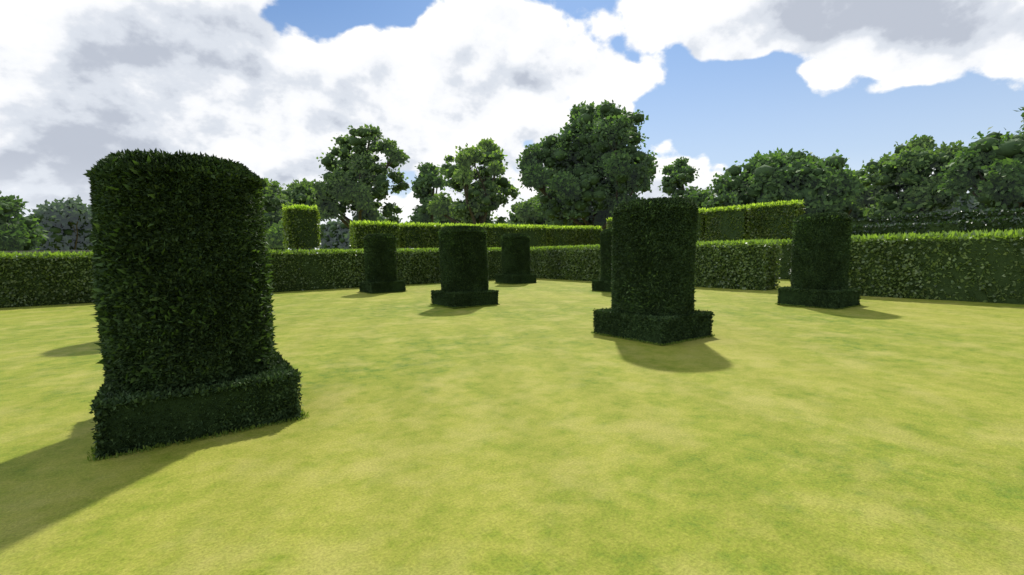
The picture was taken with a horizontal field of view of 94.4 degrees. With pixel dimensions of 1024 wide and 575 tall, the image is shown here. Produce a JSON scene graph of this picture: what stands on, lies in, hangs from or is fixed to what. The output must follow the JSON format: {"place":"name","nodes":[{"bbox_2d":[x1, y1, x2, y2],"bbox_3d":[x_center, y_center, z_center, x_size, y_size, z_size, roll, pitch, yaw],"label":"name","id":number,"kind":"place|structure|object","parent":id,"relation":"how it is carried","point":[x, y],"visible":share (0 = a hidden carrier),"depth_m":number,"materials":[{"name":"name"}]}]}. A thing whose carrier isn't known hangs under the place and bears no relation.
{"place":"outdoors","nodes":[
{"label":"outdoors","id":0,"kind":"place"},
{"bbox_2d":[1,250,91,253],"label":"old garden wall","id":1,"kind":"structure","parent":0,"point":[71,251],"depth_m":36.35,"materials":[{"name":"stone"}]},
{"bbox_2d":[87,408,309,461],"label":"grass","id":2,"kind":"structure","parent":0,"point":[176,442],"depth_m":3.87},
{"bbox_2d":[351,246,556,248],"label":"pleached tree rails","id":3,"kind":"object","parent":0,"point":[437,247],"visible":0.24,"depth_m":27.01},
{"bbox_2d":[430,303,499,307],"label":"grass","id":4,"kind":"structure","parent":0,"point":[466,306],"depth_m":13.30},
{"bbox_2d":[0,278,1023,574],"bbox_3d":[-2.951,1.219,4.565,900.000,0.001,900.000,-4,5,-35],"label":"lawn ground","id":5,"kind":"structure","parent":0,"point":[538,428],"depth_m":3.59,"materials":[{"name":"green plant"}]},
{"bbox_2d":[0,190,49,250],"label":"tree","id":6,"kind":"object","parent":5,"relation":"on","point":[22,233],"visible":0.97,"depth_m":41.75,"materials":[{"name":"green plant"}]},
{"bbox_2d":[19,195,92,250],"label":"tree","id":7,"kind":"object","parent":5,"relation":"on","point":[66,224],"visible":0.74,"depth_m":66.59,"materials":[{"name":"green plant"}]},
{"bbox_2d":[83,148,303,458],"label":"topiary column","id":8,"kind":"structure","parent":5,"relation":"on","point":[108,173],"depth_m":3.91,"materials":[{"name":"green plant"}]},
{"bbox_2d":[0,246,535,307],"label":"beech hedge","id":9,"kind":"object","parent":5,"relation":"on","point":[35,278],"visible":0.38,"depth_m":20.08,"materials":[{"name":"green plant"}]},
{"bbox_2d":[261,177,299,250],"bbox_3d":[-20.069,-4.936,39.054,8.180,8.188,7.044,0,4,16],"label":"tree","id":10,"kind":"object","parent":5,"relation":"on","point":[272,195],"visible":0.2,"depth_m":37.49,"materials":[{"name":"green plant"}]},
{"bbox_2d":[281,204,321,248],"bbox_3d":[-9.912,-2.863,22.296,1.696,2.134,1.064,-4,5,-35],"label":"hedge","id":11,"kind":"object","parent":5,"relation":"on","point":[301,225],"visible":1,"depth_m":22.00,"materials":[{"name":"green plant"}]},
{"bbox_2d":[280,178,326,252],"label":"tree","id":12,"kind":"object","parent":5,"relation":"on","point":[301,192],"visible":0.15,"depth_m":44.56,"materials":[{"name":"green plant"}]},
{"bbox_2d":[317,218,355,248],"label":"tree","id":13,"kind":"object","parent":5,"relation":"on","point":[335,232],"visible":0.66,"depth_m":125.92,"materials":[{"name":"green plant"}]},
{"bbox_2d":[309,124,411,227],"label":"oak tree","id":14,"kind":"object","parent":5,"relation":"on","point":[341,184],"visible":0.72,"depth_m":53.85,"materials":[{"name":"green plant"}]},
{"bbox_2d":[344,212,404,248],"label":"tree","id":15,"kind":"object","parent":5,"relation":"on","point":[381,217],"visible":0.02,"depth_m":108.22,"materials":[{"name":"green plant"}]},
{"bbox_2d":[359,233,405,293],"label":"topiary column","id":16,"kind":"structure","parent":5,"relation":"on","point":[370,256],"depth_m":18.61,"materials":[{"name":"green plant"}]},
{"bbox_2d":[408,162,446,248],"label":"tree","id":17,"kind":"object","parent":5,"relation":"on","point":[428,178],"visible":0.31,"depth_m":49.68,"materials":[{"name":"green plant"}]},
{"bbox_2d":[404,199,456,248],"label":"tree","id":18,"kind":"object","parent":5,"relation":"on","point":[443,221],"visible":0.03,"depth_m":75.94,"materials":[{"name":"green plant"}]},
{"bbox_2d":[430,225,498,307],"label":"topiary column","id":19,"kind":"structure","parent":5,"relation":"on","point":[468,234],"depth_m":13.23,"materials":[{"name":"green plant"}]},
{"bbox_2d":[426,137,521,247],"bbox_3d":[-2.933,-7.056,40.282,7.945,11.619,7.625,-4,5,-35],"label":"lime tree","id":20,"kind":"object","parent":5,"relation":"on","point":[484,197],"visible":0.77,"depth_m":38.76,"materials":[{"name":"green plant"}]},
{"bbox_2d":[495,233,536,284],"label":"topiary column","id":21,"kind":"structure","parent":5,"relation":"on","point":[523,265],"depth_m":22.48,"materials":[{"name":"green plant"}]},
{"bbox_2d":[506,195,554,227],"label":"tree","id":22,"kind":"object","parent":5,"relation":"on","point":[525,213],"visible":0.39,"depth_m":70.67,"materials":[{"name":"green plant"}]},
{"bbox_2d":[516,99,660,229],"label":"beech tree","id":23,"kind":"object","parent":5,"relation":"on","point":[584,154],"visible":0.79,"depth_m":50.04,"materials":[{"name":"green plant"}]},
{"bbox_2d":[591,228,611,291],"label":"topiary column","id":24,"kind":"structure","parent":5,"relation":"on","point":[605,253],"depth_m":17.30,"materials":[{"name":"green plant"}]},
{"bbox_2d":[593,196,714,344],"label":"topiary column","id":25,"kind":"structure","parent":5,"relation":"on","point":[649,209],"depth_m":7.75,"materials":[{"name":"green plant"}]},
{"bbox_2d":[530,238,781,290],"bbox_3d":[5.305,-1.136,22.413,1.404,1.978,13.897,-4,5,-35],"label":"beech hedge","id":26,"kind":"object","parent":5,"relation":"on","point":[748,264],"visible":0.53,"depth_m":18.19,"materials":[{"name":"green plant"}]},
{"bbox_2d":[658,157,700,197],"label":"small tree","id":27,"kind":"object","parent":5,"relation":"on","point":[680,172],"visible":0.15,"depth_m":69.40,"materials":[{"name":"green plant"}]},
{"bbox_2d":[679,147,867,213],"bbox_3d":[20.912,-6.662,39.452,12.315,10.102,12.314,-4,5,-35],"label":"round tree","id":28,"kind":"object","parent":5,"relation":"on","point":[799,175],"visible":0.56,"depth_m":36.48,"materials":[{"name":"green plant"}]},
{"bbox_2d":[777,212,860,308],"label":"topiary column","id":29,"kind":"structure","parent":5,"relation":"on","point":[843,220],"depth_m":11.68,"materials":[{"name":"green plant"}]},
{"bbox_2d":[700,236,966,279],"bbox_3d":[13.123,-1.345,22.621,1.353,2.054,13.292,-4,5,-35],"label":"beech hedge","id":30,"kind":"object","parent":5,"relation":"on","point":[785,260],"visible":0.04,"depth_m":22.29,"materials":[{"name":"green plant"}]},
{"bbox_2d":[826,165,870,219],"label":"tree","id":31,"kind":"object","parent":5,"relation":"on","point":[853,211],"visible":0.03,"depth_m":54.46,"materials":[{"name":"green plant"}]},
{"bbox_2d":[699,207,1023,241],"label":"yew hedge","id":32,"kind":"object","parent":5,"relation":"on","point":[955,215],"visible":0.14,"depth_m":28.27,"materials":[{"name":"green plant"}]},
{"bbox_2d":[776,215,1023,242],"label":"yew hedge","id":33,"kind":"object","parent":5,"relation":"on","point":[1004,223],"visible":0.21,"depth_m":22.27,"materials":[{"name":"green plant"}]},
{"bbox_2d":[852,134,966,218],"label":"tree","id":34,"kind":"object","parent":5,"relation":"on","point":[909,166],"visible":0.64,"depth_m":40.46,"materials":[{"name":"green plant"}]},
{"bbox_2d":[848,227,1023,304],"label":"beech hedge","id":35,"kind":"object","parent":5,"relation":"on","point":[980,266],"visible":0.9,"depth_m":12.81,"materials":[{"name":"green plant"}]},
{"bbox_2d":[916,192,980,214],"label":"tree","id":36,"kind":"object","parent":5,"relation":"on","point":[962,204],"visible":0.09,"depth_m":88.17,"materials":[{"name":"green plant"}]},
{"bbox_2d":[937,107,1023,209],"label":"tree","id":37,"kind":"object","parent":5,"relation":"on","point":[988,169],"visible":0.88,"depth_m":33.10,"materials":[{"name":"green plant"}]},
{"bbox_3d":[-0.916,-1.815,30.124,18.257,2.404,0.176,-4,5,-35],"label":"pleached tree","id":38,"kind":"object","parent":5,"relation":"on","visible":0},
{"bbox_2d":[348,220,400,247],"bbox_3d":[-7.353,-2.846,25.481,2.707,1.581,1.075,-4,5,-35],"label":"hedge","id":39,"kind":"object","parent":38,"relation":"on","point":[359,230],"visible":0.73,"depth_m":24.95,"materials":[{"name":"green plant"}]},
{"bbox_2d":[397,222,442,247],"bbox_3d":[-5.220,-2.976,26.989,2.639,1.561,1.113,-4,5,-35],"label":"hedge","id":40,"kind":"object","parent":38,"relation":"on","point":[417,234],"visible":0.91,"depth_m":26.60,"materials":[{"name":"green plant"}]},
{"bbox_2d":[440,222,479,226],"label":"hedge","id":41,"kind":"object","parent":38,"relation":"on","point":[451,224],"visible":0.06,"depth_m":28.02,"materials":[{"name":"green plant"}]},
{"bbox_2d":[477,223,516,247],"bbox_3d":[-0.948,-3.306,30.016,2.726,1.601,1.081,-4,5,-35],"label":"hedge","id":42,"kind":"object","parent":38,"relation":"on","point":[495,232],"visible":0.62,"depth_m":29.58,"materials":[{"name":"green plant"}]},
{"bbox_2d":[514,224,548,246],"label":"hedge","id":43,"kind":"object","parent":38,"relation":"on","point":[537,235],"visible":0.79,"depth_m":31.40,"materials":[{"name":"green plant"}]},
{"bbox_2d":[546,225,577,245],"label":"hedge","id":44,"kind":"object","parent":38,"relation":"on","point":[557,235],"visible":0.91,"depth_m":32.72,"materials":[{"name":"green plant"}]},
{"bbox_2d":[573,225,602,245],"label":"hedge","id":45,"kind":"object","parent":38,"relation":"on","point":[589,235],"visible":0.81,"depth_m":34.11,"materials":[{"name":"green plant"}]},
{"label":"pleached tree stems","id":46,"kind":"object","parent":5,"relation":"on","visible":0},
{"bbox_2d":[606,217,612,228],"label":"hedge","id":47,"kind":"object","parent":46,"relation":"on","point":[609,224],"visible":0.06,"depth_m":34.48,"materials":[{"name":"green plant"}]},
{"bbox_2d":[696,207,708,240],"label":"hedge","id":48,"kind":"object","parent":46,"relation":"on","point":[701,232],"visible":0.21,"depth_m":28.63,"materials":[{"name":"green plant"}]},
{"bbox_2d":[704,204,750,240],"bbox_3d":[12.544,-3.728,27.531,1.018,2.103,2.664,-4,5,-35],"label":"hedge","id":49,"kind":"object","parent":46,"relation":"on","point":[726,223],"visible":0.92,"depth_m":27.25,"materials":[{"name":"green plant"}]},
{"bbox_2d":[745,199,804,239],"bbox_3d":[14.072,-3.599,25.395,1.164,2.129,2.812,-4,5,-35],"label":"hedge","id":50,"kind":"object","parent":46,"relation":"on","point":[772,219],"visible":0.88,"depth_m":25.14,"materials":[{"name":"green plant"}]},
{"bbox_2d":[0,0,1023,253],"label":"sky","id":51,"kind":"structure","parent":0,"point":[267,86],"materials":[{"name":"white"}]},
{"bbox_2d":[591,331,714,345],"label":"grass","id":52,"kind":"structure","parent":0,"point":[680,341],"depth_m":7.85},
{"bbox_2d":[775,303,860,309],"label":"grass","id":53,"kind":"structure","parent":0,"point":[818,307],"depth_m":11.74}
]}

